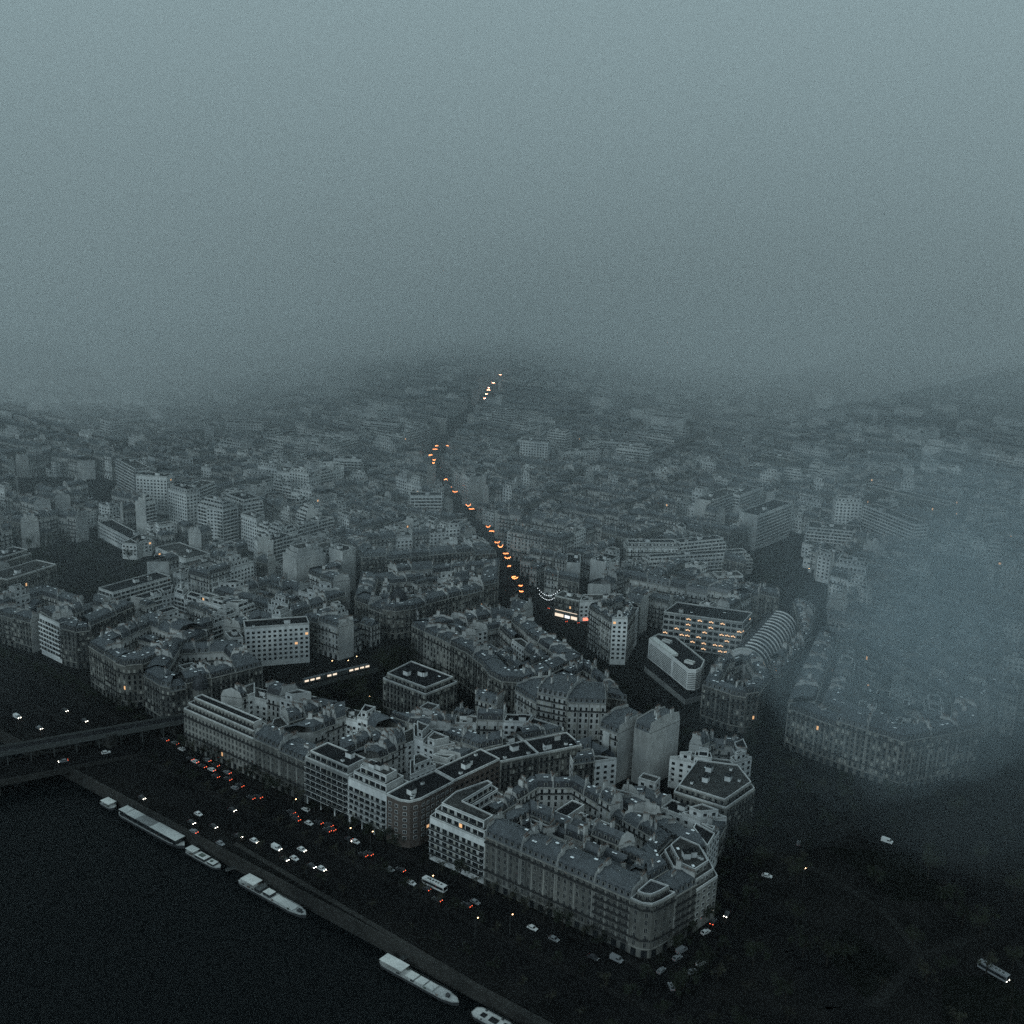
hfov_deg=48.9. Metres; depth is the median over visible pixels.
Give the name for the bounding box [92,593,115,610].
mansard house
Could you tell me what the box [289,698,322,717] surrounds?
mansard house
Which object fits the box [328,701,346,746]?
mansard house
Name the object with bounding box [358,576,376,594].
mansard house
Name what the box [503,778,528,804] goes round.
mansard house
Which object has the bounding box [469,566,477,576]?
mansard house
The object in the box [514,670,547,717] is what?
mansard house
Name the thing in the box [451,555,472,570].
mansard house
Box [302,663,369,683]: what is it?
metro train
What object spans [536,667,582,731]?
mansard house
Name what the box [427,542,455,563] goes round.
mansard house
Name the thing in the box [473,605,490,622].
mansard house
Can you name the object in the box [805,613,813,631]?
mansard house
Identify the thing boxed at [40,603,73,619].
mansard house
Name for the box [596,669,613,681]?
mansard house
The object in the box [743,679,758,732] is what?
mansard house
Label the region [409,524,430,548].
mansard house
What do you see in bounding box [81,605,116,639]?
mansard house
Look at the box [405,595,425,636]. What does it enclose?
mansard house
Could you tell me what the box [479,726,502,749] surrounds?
mansard house
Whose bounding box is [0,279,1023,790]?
distant houses
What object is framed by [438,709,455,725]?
mansard house
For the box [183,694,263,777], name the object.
riverside building
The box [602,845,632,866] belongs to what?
mansard house
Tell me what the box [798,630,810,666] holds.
mansard house
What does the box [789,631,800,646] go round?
mansard house
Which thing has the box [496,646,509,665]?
mansard house
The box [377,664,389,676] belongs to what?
street tree
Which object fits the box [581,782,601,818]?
mansard house
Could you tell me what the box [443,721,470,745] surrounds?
mansard house
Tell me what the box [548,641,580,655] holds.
mansard house
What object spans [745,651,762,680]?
mansard house
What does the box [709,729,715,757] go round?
mansard house
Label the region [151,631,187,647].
mansard house
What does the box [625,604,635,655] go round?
mansard house
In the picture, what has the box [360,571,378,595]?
mansard house
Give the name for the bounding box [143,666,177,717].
mansard house
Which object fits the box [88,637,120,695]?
mansard house
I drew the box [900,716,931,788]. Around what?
mansard house
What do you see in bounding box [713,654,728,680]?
mansard house
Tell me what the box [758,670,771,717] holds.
mansard house
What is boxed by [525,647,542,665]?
mansard house
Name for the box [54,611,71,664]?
mansard house
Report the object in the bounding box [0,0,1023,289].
sky
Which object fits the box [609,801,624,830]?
mansard house
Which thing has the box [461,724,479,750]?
mansard house
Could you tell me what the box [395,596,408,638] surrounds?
mansard house
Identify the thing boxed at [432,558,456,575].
mansard house
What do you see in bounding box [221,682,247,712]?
mansard house
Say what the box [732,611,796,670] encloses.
vaulted building
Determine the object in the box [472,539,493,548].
mansard house
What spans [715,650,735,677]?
mansard house
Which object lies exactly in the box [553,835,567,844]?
apartment building
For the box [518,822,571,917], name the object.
mansard house
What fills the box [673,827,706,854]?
mansard house
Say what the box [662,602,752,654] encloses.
office building
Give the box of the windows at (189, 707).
[184,700,204,745]
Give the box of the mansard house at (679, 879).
[655,857,697,945]
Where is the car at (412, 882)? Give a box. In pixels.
[407,879,416,885]
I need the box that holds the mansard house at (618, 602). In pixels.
[614,591,622,614]
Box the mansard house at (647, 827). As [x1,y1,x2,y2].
[635,811,671,848]
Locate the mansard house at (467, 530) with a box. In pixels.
[459,524,475,542]
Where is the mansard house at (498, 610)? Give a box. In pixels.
[485,603,504,618]
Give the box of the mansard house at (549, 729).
[527,722,562,735]
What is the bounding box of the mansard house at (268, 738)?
[253,721,297,789]
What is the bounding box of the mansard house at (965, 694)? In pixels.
[947,687,977,715]
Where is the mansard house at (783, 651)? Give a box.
[770,642,790,662]
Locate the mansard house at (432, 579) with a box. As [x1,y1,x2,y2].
[425,573,438,588]
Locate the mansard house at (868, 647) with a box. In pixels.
[856,633,882,665]
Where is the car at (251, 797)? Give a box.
[246,795,254,799]
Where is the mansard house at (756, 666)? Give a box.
[748,660,770,680]
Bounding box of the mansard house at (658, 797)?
[643,787,671,810]
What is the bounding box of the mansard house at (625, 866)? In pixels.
[620,861,630,869]
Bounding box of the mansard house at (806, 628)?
[801,625,810,652]
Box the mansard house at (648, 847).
[641,843,658,857]
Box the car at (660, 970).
[656,967,665,974]
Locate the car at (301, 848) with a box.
[297,846,306,852]
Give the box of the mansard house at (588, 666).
[583,658,596,679]
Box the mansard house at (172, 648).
[154,638,180,672]
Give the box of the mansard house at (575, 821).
[571,814,592,839]
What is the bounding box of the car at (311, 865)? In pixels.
[306,862,315,868]
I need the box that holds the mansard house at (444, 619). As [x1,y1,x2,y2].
[412,609,453,626]
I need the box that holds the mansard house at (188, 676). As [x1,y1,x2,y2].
[178,665,210,705]
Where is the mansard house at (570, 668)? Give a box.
[558,660,577,676]
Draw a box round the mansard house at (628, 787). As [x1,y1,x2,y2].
[621,778,645,795]
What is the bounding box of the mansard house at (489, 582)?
[469,573,498,607]
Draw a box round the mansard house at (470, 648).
[462,638,488,696]
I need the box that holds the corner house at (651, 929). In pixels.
[627,879,675,957]
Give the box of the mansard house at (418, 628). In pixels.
[411,616,436,664]
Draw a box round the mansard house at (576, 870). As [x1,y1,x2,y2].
[554,843,608,934]
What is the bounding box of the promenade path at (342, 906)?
[233,842,545,1023]
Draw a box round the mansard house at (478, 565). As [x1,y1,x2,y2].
[464,556,490,576]
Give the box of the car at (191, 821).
[187,819,195,824]
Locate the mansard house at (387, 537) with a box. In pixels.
[376,529,396,548]
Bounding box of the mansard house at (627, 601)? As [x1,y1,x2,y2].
[622,598,637,614]
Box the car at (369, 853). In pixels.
[365,851,373,856]
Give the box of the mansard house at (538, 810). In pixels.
[529,799,553,825]
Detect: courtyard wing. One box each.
[132,645,148,652]
[136,634,160,647]
[178,662,193,671]
[190,659,209,668]
[412,577,429,593]
[415,539,425,547]
[440,535,457,545]
[502,643,513,656]
[555,800,583,816]
[575,812,609,825]
[724,673,735,684]
[853,685,859,703]
[856,685,875,700]
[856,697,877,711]
[858,700,876,711]
[873,694,888,706]
[876,689,890,696]
[877,697,896,715]
[890,708,904,717]
[901,698,923,715]
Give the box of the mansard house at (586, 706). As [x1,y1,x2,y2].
[566,676,605,743]
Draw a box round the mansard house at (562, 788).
[552,773,574,809]
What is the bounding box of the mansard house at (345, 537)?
[342,534,360,544]
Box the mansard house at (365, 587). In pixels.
[354,582,373,618]
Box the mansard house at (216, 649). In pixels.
[207,634,237,664]
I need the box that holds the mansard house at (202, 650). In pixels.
[192,636,210,663]
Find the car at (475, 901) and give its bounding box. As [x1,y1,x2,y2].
[470,898,479,904]
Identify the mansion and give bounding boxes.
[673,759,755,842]
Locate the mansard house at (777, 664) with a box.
[770,656,781,712]
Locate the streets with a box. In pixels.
[58,383,1023,1023]
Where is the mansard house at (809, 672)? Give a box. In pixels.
[793,663,824,704]
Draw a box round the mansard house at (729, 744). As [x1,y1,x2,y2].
[724,734,739,759]
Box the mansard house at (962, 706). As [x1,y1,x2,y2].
[950,697,979,721]
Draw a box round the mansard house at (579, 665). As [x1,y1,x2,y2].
[576,655,583,676]
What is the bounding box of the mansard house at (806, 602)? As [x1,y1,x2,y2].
[801,599,813,605]
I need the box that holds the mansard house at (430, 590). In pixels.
[418,586,435,594]
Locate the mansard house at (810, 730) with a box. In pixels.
[784,701,838,765]
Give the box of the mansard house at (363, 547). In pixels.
[356,541,371,585]
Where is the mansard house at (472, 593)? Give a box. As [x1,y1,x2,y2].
[457,579,483,611]
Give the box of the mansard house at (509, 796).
[496,786,518,811]
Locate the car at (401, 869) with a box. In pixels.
[396,867,405,872]
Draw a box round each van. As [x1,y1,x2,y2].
[13,713,20,718]
[271,842,281,850]
[609,952,622,963]
[675,945,687,954]
[881,836,892,843]
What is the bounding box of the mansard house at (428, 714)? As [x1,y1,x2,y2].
[406,707,437,719]
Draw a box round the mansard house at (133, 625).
[125,616,139,651]
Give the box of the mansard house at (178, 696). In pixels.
[170,678,186,714]
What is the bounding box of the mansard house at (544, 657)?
[541,655,549,661]
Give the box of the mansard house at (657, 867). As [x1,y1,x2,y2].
[644,856,668,880]
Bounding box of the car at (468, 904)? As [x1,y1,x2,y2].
[463,902,471,907]
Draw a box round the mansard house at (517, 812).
[506,802,530,822]
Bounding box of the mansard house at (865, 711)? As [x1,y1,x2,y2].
[853,703,896,723]
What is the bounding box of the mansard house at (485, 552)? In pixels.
[474,546,496,560]
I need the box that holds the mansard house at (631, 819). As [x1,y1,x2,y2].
[621,803,647,846]
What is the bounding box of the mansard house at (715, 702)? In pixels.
[699,678,733,730]
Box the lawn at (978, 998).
[825,847,1023,1022]
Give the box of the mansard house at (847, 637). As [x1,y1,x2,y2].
[818,624,864,669]
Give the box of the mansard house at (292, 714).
[281,703,305,724]
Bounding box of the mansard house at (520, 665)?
[487,660,531,690]
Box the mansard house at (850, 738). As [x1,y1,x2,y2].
[831,709,870,776]
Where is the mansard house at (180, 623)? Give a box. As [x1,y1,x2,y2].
[169,612,206,633]
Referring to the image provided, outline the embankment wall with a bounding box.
[0,729,552,1023]
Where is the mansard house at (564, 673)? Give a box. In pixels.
[557,671,583,677]
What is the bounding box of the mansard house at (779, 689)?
[774,660,784,712]
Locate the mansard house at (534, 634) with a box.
[525,625,547,646]
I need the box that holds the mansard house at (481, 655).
[471,644,499,698]
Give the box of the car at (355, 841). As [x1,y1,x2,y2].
[351,838,359,844]
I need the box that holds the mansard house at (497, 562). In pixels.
[482,558,499,579]
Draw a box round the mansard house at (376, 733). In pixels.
[369,726,382,742]
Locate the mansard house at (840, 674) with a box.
[829,668,850,700]
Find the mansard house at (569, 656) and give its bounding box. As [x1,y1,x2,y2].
[553,651,580,664]
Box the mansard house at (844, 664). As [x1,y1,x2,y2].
[832,659,853,701]
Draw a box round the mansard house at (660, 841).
[641,830,672,855]
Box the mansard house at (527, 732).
[516,720,545,740]
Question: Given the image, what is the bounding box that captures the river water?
[0,742,517,1023]
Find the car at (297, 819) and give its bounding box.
[292,817,300,821]
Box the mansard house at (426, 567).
[409,558,433,576]
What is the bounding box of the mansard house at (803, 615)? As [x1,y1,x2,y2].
[796,610,808,633]
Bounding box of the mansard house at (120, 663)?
[115,653,128,705]
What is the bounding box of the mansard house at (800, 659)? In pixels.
[795,639,803,682]
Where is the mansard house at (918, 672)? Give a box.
[902,652,946,693]
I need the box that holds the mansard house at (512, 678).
[502,669,521,713]
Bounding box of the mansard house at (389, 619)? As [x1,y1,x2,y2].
[382,596,395,638]
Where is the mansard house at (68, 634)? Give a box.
[62,619,78,668]
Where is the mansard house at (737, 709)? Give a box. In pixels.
[728,680,745,732]
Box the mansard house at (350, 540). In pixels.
[346,535,360,545]
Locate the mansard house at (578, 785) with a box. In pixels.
[570,774,588,803]
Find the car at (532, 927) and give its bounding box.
[527,924,537,931]
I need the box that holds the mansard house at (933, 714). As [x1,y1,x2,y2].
[911,709,940,720]
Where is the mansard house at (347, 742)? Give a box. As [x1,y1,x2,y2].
[340,727,355,750]
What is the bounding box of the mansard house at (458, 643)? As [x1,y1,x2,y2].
[448,634,473,688]
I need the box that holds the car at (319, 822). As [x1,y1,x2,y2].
[314,819,322,824]
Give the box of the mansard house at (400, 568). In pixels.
[388,559,411,575]
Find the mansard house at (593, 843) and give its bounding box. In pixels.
[584,836,608,853]
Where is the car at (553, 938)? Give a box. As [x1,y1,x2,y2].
[548,935,559,942]
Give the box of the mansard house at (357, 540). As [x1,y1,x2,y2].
[352,535,368,549]
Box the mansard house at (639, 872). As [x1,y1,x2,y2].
[632,870,646,874]
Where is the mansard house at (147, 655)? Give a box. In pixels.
[138,642,163,706]
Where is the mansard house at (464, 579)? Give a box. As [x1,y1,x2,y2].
[457,574,471,584]
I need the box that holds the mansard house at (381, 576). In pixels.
[374,568,396,595]
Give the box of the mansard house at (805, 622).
[799,618,811,633]
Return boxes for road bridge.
[0,737,132,795]
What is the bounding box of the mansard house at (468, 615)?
[451,608,477,627]
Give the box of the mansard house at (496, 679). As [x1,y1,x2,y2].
[490,667,510,692]
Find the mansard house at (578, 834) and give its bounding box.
[564,820,588,846]
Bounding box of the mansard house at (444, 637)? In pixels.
[435,625,465,674]
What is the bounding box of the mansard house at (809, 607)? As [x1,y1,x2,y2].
[805,603,814,635]
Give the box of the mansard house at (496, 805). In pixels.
[482,796,508,818]
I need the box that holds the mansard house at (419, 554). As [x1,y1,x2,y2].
[411,543,429,561]
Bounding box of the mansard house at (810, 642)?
[795,631,812,653]
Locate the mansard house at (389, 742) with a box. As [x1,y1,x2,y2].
[377,734,397,769]
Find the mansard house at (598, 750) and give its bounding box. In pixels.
[591,741,615,757]
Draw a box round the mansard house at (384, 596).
[380,593,418,616]
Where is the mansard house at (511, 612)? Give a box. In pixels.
[506,607,524,623]
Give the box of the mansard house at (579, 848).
[568,838,582,850]
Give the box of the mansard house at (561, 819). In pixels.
[552,806,570,827]
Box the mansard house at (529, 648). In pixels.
[523,640,546,661]
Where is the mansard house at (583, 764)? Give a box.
[572,748,594,785]
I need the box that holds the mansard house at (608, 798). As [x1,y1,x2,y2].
[598,780,622,822]
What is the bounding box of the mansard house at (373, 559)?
[362,542,391,572]
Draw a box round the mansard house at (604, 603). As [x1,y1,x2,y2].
[589,598,607,606]
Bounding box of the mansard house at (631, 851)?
[619,840,645,863]
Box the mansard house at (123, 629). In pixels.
[106,623,131,651]
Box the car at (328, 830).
[322,827,331,832]
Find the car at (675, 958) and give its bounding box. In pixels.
[672,954,682,961]
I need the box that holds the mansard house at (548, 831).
[537,817,554,837]
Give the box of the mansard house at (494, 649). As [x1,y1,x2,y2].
[487,644,497,654]
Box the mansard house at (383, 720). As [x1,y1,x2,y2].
[367,712,404,729]
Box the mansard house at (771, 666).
[768,659,775,700]
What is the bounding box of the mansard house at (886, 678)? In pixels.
[874,663,904,691]
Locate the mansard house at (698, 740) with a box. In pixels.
[689,729,709,751]
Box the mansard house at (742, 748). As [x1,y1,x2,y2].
[737,745,748,755]
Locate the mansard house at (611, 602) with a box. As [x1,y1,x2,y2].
[604,595,615,615]
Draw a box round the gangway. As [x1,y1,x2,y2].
[226,865,236,870]
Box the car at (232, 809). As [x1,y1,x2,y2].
[228,806,236,811]
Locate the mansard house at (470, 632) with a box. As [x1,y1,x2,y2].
[448,623,475,640]
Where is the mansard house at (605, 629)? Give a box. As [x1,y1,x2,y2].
[597,606,613,663]
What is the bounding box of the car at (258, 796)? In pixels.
[254,794,262,798]
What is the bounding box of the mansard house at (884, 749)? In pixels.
[862,709,904,788]
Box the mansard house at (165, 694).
[159,674,176,716]
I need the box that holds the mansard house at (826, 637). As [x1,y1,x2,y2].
[812,631,837,680]
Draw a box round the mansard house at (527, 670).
[517,662,535,680]
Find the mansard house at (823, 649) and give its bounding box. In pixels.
[808,642,833,690]
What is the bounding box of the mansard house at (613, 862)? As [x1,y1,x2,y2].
[601,856,620,866]
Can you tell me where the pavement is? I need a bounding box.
[0,661,683,1023]
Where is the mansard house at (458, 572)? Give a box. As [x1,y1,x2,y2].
[453,566,470,579]
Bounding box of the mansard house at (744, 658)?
[739,654,747,680]
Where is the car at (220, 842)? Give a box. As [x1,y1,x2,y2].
[215,840,224,845]
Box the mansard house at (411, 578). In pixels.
[405,571,424,591]
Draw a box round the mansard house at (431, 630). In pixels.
[423,622,449,669]
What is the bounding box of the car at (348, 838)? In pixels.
[344,836,351,841]
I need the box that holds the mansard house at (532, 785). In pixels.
[522,775,538,801]
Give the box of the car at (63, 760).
[58,758,67,762]
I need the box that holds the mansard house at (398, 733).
[380,723,406,778]
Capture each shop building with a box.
[554,591,588,620]
[579,593,624,621]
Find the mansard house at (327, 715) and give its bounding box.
[312,705,336,745]
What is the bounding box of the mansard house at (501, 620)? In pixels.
[494,614,509,647]
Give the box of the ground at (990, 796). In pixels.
[0,254,1023,1023]
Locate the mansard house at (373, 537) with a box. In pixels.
[346,528,380,547]
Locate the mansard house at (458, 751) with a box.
[437,744,473,758]
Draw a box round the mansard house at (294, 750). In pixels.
[278,732,323,802]
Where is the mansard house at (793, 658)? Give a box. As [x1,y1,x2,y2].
[788,641,798,694]
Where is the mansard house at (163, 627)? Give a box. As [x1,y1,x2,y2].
[158,614,170,639]
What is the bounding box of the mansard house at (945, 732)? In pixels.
[925,714,959,783]
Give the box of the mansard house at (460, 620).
[453,616,467,627]
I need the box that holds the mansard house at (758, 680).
[751,673,765,728]
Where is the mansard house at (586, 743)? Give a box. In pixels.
[571,736,591,751]
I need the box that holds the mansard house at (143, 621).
[136,613,149,636]
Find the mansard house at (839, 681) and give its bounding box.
[826,677,848,700]
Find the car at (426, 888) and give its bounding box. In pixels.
[422,885,429,891]
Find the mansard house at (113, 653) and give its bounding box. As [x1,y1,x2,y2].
[103,641,131,703]
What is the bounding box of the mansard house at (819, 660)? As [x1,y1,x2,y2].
[802,652,829,701]
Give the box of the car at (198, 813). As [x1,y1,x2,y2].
[194,811,202,816]
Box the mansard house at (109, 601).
[103,598,115,604]
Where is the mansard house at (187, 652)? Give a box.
[179,639,195,664]
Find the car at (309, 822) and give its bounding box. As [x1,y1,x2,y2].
[304,820,312,825]
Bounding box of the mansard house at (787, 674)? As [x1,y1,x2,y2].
[780,652,791,704]
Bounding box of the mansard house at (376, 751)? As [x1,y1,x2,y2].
[354,738,389,766]
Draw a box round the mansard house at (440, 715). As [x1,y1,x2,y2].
[412,706,446,720]
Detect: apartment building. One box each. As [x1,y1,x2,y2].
[0,546,31,566]
[0,559,57,592]
[38,613,76,662]
[97,519,151,556]
[97,572,171,601]
[115,457,149,492]
[122,533,154,559]
[136,471,172,514]
[155,542,209,563]
[168,483,199,532]
[179,556,209,568]
[190,480,215,502]
[193,670,241,709]
[197,495,238,542]
[206,501,239,540]
[224,490,263,540]
[225,629,242,645]
[243,616,309,665]
[245,682,254,715]
[253,532,272,578]
[254,687,266,722]
[270,532,293,561]
[272,716,288,728]
[280,689,314,716]
[283,542,325,582]
[304,742,365,817]
[316,539,339,562]
[329,544,355,591]
[345,707,359,735]
[347,759,408,834]
[357,704,380,730]
[382,661,457,714]
[386,770,453,847]
[395,531,411,549]
[404,728,413,780]
[410,753,435,780]
[413,721,432,754]
[423,731,454,758]
[428,780,502,883]
[429,728,444,733]
[430,525,447,545]
[431,753,456,763]
[431,761,445,768]
[435,749,499,791]
[437,571,453,586]
[445,519,469,544]
[455,712,476,731]
[462,472,485,506]
[464,533,478,542]
[468,538,488,544]
[473,628,487,643]
[485,740,538,793]
[490,445,514,455]
[503,714,532,737]
[503,732,521,744]
[512,638,526,662]
[525,732,581,776]
[530,717,563,729]
[530,818,547,828]
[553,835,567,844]
[557,447,600,459]
[566,553,579,577]
[569,755,574,776]
[587,438,644,456]
[589,553,619,581]
[593,755,616,788]
[597,787,633,794]
[598,703,642,783]
[600,552,617,569]
[610,610,627,664]
[622,538,678,560]
[631,704,679,783]
[633,607,638,648]
[636,811,665,820]
[639,548,752,575]
[660,836,717,932]
[661,799,690,824]
[668,751,693,788]
[674,535,725,551]
[681,804,726,828]
[693,823,714,863]
[694,488,738,516]
[694,747,711,762]
[700,823,719,867]
[711,570,742,579]
[712,758,732,763]
[730,750,751,777]
[731,739,746,755]
[732,485,760,510]
[739,499,792,550]
[760,452,803,469]
[801,540,835,556]
[804,521,861,546]
[831,493,862,523]
[838,655,855,701]
[852,657,866,698]
[858,662,876,687]
[861,504,927,548]
[863,483,955,521]
[890,680,917,707]
[896,712,915,724]
[904,691,927,705]
[923,695,943,708]
[924,703,943,713]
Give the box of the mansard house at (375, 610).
[368,600,385,636]
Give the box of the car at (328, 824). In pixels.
[324,822,332,826]
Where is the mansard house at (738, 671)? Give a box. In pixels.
[734,654,742,681]
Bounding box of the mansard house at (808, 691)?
[784,680,819,739]
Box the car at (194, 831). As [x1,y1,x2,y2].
[189,829,197,833]
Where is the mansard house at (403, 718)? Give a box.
[390,710,434,730]
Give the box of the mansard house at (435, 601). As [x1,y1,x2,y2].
[417,588,448,617]
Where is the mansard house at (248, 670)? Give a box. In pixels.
[220,657,262,688]
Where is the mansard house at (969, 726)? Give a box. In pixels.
[941,709,980,777]
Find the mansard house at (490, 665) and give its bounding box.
[482,657,506,690]
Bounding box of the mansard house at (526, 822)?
[517,813,531,829]
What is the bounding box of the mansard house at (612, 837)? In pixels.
[590,818,635,850]
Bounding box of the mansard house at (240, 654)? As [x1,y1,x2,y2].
[230,648,257,660]
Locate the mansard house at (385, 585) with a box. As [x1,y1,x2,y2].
[379,577,390,594]
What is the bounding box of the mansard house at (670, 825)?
[653,814,682,842]
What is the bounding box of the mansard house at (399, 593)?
[376,584,417,619]
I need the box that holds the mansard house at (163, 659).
[144,649,173,673]
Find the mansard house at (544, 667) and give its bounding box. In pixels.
[533,663,551,675]
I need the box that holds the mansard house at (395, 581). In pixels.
[383,571,406,592]
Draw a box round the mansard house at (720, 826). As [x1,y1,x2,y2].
[701,815,726,862]
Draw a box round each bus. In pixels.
[422,875,446,892]
[977,958,1009,982]
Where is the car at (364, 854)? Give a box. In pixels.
[358,852,367,857]
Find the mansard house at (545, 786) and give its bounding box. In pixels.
[533,770,553,807]
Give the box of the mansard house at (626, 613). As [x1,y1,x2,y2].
[623,605,631,663]
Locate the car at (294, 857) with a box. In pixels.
[289,855,298,860]
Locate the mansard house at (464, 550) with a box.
[453,541,474,561]
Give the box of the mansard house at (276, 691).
[266,680,297,722]
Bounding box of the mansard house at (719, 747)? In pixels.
[714,735,726,758]
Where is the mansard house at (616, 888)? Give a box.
[591,857,647,951]
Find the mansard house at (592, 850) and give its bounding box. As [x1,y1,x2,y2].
[583,838,602,858]
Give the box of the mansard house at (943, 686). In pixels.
[926,674,961,714]
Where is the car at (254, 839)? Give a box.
[250,837,257,842]
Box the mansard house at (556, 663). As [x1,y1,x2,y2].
[541,654,567,673]
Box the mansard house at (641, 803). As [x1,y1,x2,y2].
[621,792,660,812]
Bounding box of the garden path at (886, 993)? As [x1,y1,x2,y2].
[770,851,1023,1008]
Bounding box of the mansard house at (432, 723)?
[407,714,447,729]
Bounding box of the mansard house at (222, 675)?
[199,659,235,701]
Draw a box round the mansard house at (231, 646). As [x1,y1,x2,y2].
[223,641,248,660]
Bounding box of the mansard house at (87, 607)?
[83,602,92,614]
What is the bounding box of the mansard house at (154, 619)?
[148,611,163,635]
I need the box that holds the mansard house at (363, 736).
[351,721,373,749]
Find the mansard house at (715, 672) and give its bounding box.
[700,662,724,706]
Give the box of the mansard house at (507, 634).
[498,622,519,647]
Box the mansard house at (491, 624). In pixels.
[470,616,505,647]
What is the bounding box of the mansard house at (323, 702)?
[301,698,337,709]
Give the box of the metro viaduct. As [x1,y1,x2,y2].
[0,664,377,764]
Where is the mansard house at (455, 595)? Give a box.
[437,580,462,616]
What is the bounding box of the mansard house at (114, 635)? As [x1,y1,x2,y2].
[90,629,122,642]
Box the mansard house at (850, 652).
[839,648,858,700]
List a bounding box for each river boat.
[100,797,115,810]
[118,805,184,848]
[185,845,220,869]
[238,873,305,917]
[379,953,458,1005]
[471,1007,515,1023]
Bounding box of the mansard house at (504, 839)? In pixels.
[483,809,535,900]
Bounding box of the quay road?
[0,667,747,1023]
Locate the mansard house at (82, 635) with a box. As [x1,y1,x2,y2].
[75,619,90,668]
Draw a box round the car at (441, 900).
[432,896,442,902]
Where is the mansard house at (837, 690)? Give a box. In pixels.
[822,684,846,703]
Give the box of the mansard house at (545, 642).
[537,633,568,654]
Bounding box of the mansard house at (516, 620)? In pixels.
[511,610,526,633]
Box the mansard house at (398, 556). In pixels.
[386,545,410,571]
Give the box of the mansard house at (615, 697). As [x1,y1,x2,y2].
[605,681,626,712]
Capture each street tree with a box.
[22,536,34,548]
[32,550,46,560]
[55,528,71,543]
[66,587,80,593]
[84,684,100,702]
[86,587,98,598]
[91,536,103,546]
[94,573,107,586]
[98,543,113,560]
[101,574,118,583]
[101,691,110,708]
[107,689,123,712]
[116,700,135,717]
[123,546,136,563]
[123,558,139,572]
[126,570,138,578]
[127,565,140,577]
[133,710,146,720]
[172,734,186,747]
[182,740,195,755]
[193,739,213,760]
[206,743,220,766]
[221,758,232,769]
[232,766,243,776]
[240,759,260,782]
[254,769,270,788]
[255,839,263,851]
[262,771,281,794]
[278,777,298,800]
[292,788,305,805]
[305,796,323,813]
[309,686,321,697]
[316,870,329,883]
[321,804,334,818]
[331,680,348,691]
[332,813,344,825]
[344,816,361,831]
[360,692,380,705]
[361,688,374,699]
[362,822,376,838]
[374,698,388,714]
[374,857,393,878]
[375,680,382,695]
[375,826,397,845]
[377,653,399,670]
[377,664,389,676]
[380,651,402,668]
[386,834,404,847]
[398,641,417,659]
[413,879,427,895]
[420,846,436,866]
[432,890,444,904]
[436,860,447,873]
[450,858,470,881]
[469,875,480,888]
[471,907,486,925]
[484,881,497,897]
[502,887,517,905]
[516,896,531,912]
[534,892,553,921]
[545,988,556,1002]
[551,907,574,930]
[575,1006,586,1017]
[576,921,597,939]
[596,658,603,671]
[597,972,610,987]
[621,683,632,696]
[621,981,642,998]
[640,961,655,982]
[646,702,654,710]
[654,951,670,966]
[654,998,671,1015]
[668,931,692,947]
[668,966,699,991]
[670,981,689,998]
[678,734,686,749]
[682,727,695,740]
[683,920,698,937]
[687,956,711,982]
[691,950,712,964]
[702,901,720,923]
[710,961,726,980]
[715,867,731,878]
[716,871,727,886]
[742,935,771,965]
[743,733,759,747]
[747,745,756,756]
[751,759,761,767]
[753,571,767,581]
[754,845,773,867]
[755,545,765,557]
[755,842,770,858]
[758,578,770,586]
[775,726,785,734]
[787,548,801,565]
[788,854,812,883]
[797,832,812,853]
[819,594,827,601]
[837,942,858,959]
[839,769,853,786]
[866,864,885,884]
[903,923,926,949]
[918,846,946,879]
[918,958,937,983]
[935,880,966,906]
[947,1005,966,1023]
[970,903,999,936]
[977,949,998,973]
[1004,870,1023,900]
[1004,944,1023,968]
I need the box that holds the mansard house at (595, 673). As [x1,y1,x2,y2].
[590,665,602,681]
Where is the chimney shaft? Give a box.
[602,731,609,748]
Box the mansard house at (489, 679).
[488,673,490,690]
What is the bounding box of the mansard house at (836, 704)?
[823,696,858,712]
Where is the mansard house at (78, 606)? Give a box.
[64,595,83,621]
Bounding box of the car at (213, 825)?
[209,823,217,828]
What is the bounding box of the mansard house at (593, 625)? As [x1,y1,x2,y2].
[586,600,607,653]
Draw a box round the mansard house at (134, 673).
[126,652,143,707]
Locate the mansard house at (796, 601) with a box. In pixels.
[791,598,805,618]
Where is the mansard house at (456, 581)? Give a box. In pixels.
[445,577,460,585]
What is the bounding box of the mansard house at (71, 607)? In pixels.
[61,602,76,617]
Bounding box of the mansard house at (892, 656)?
[878,639,915,672]
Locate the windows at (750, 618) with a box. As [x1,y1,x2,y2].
[747,616,751,632]
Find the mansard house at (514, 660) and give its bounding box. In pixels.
[507,653,522,669]
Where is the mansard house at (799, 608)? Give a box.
[794,604,807,623]
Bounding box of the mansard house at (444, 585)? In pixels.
[433,582,447,590]
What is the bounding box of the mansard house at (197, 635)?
[168,628,207,642]
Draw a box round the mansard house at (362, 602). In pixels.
[354,591,381,620]
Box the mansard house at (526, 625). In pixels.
[518,615,539,639]
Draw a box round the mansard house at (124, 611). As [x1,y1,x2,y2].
[99,598,135,626]
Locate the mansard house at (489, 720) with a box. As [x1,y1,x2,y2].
[476,702,506,736]
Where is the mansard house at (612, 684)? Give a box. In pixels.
[603,679,621,692]
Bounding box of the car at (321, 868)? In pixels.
[317,865,326,871]
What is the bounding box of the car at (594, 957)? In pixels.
[587,953,598,960]
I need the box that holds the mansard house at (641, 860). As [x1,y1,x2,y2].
[629,851,658,871]
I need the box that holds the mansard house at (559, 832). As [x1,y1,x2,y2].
[549,818,564,838]
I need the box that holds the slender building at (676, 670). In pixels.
[644,633,704,704]
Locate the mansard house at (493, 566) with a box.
[481,561,498,574]
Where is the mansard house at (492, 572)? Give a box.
[481,569,498,606]
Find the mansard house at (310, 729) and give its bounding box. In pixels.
[284,711,325,744]

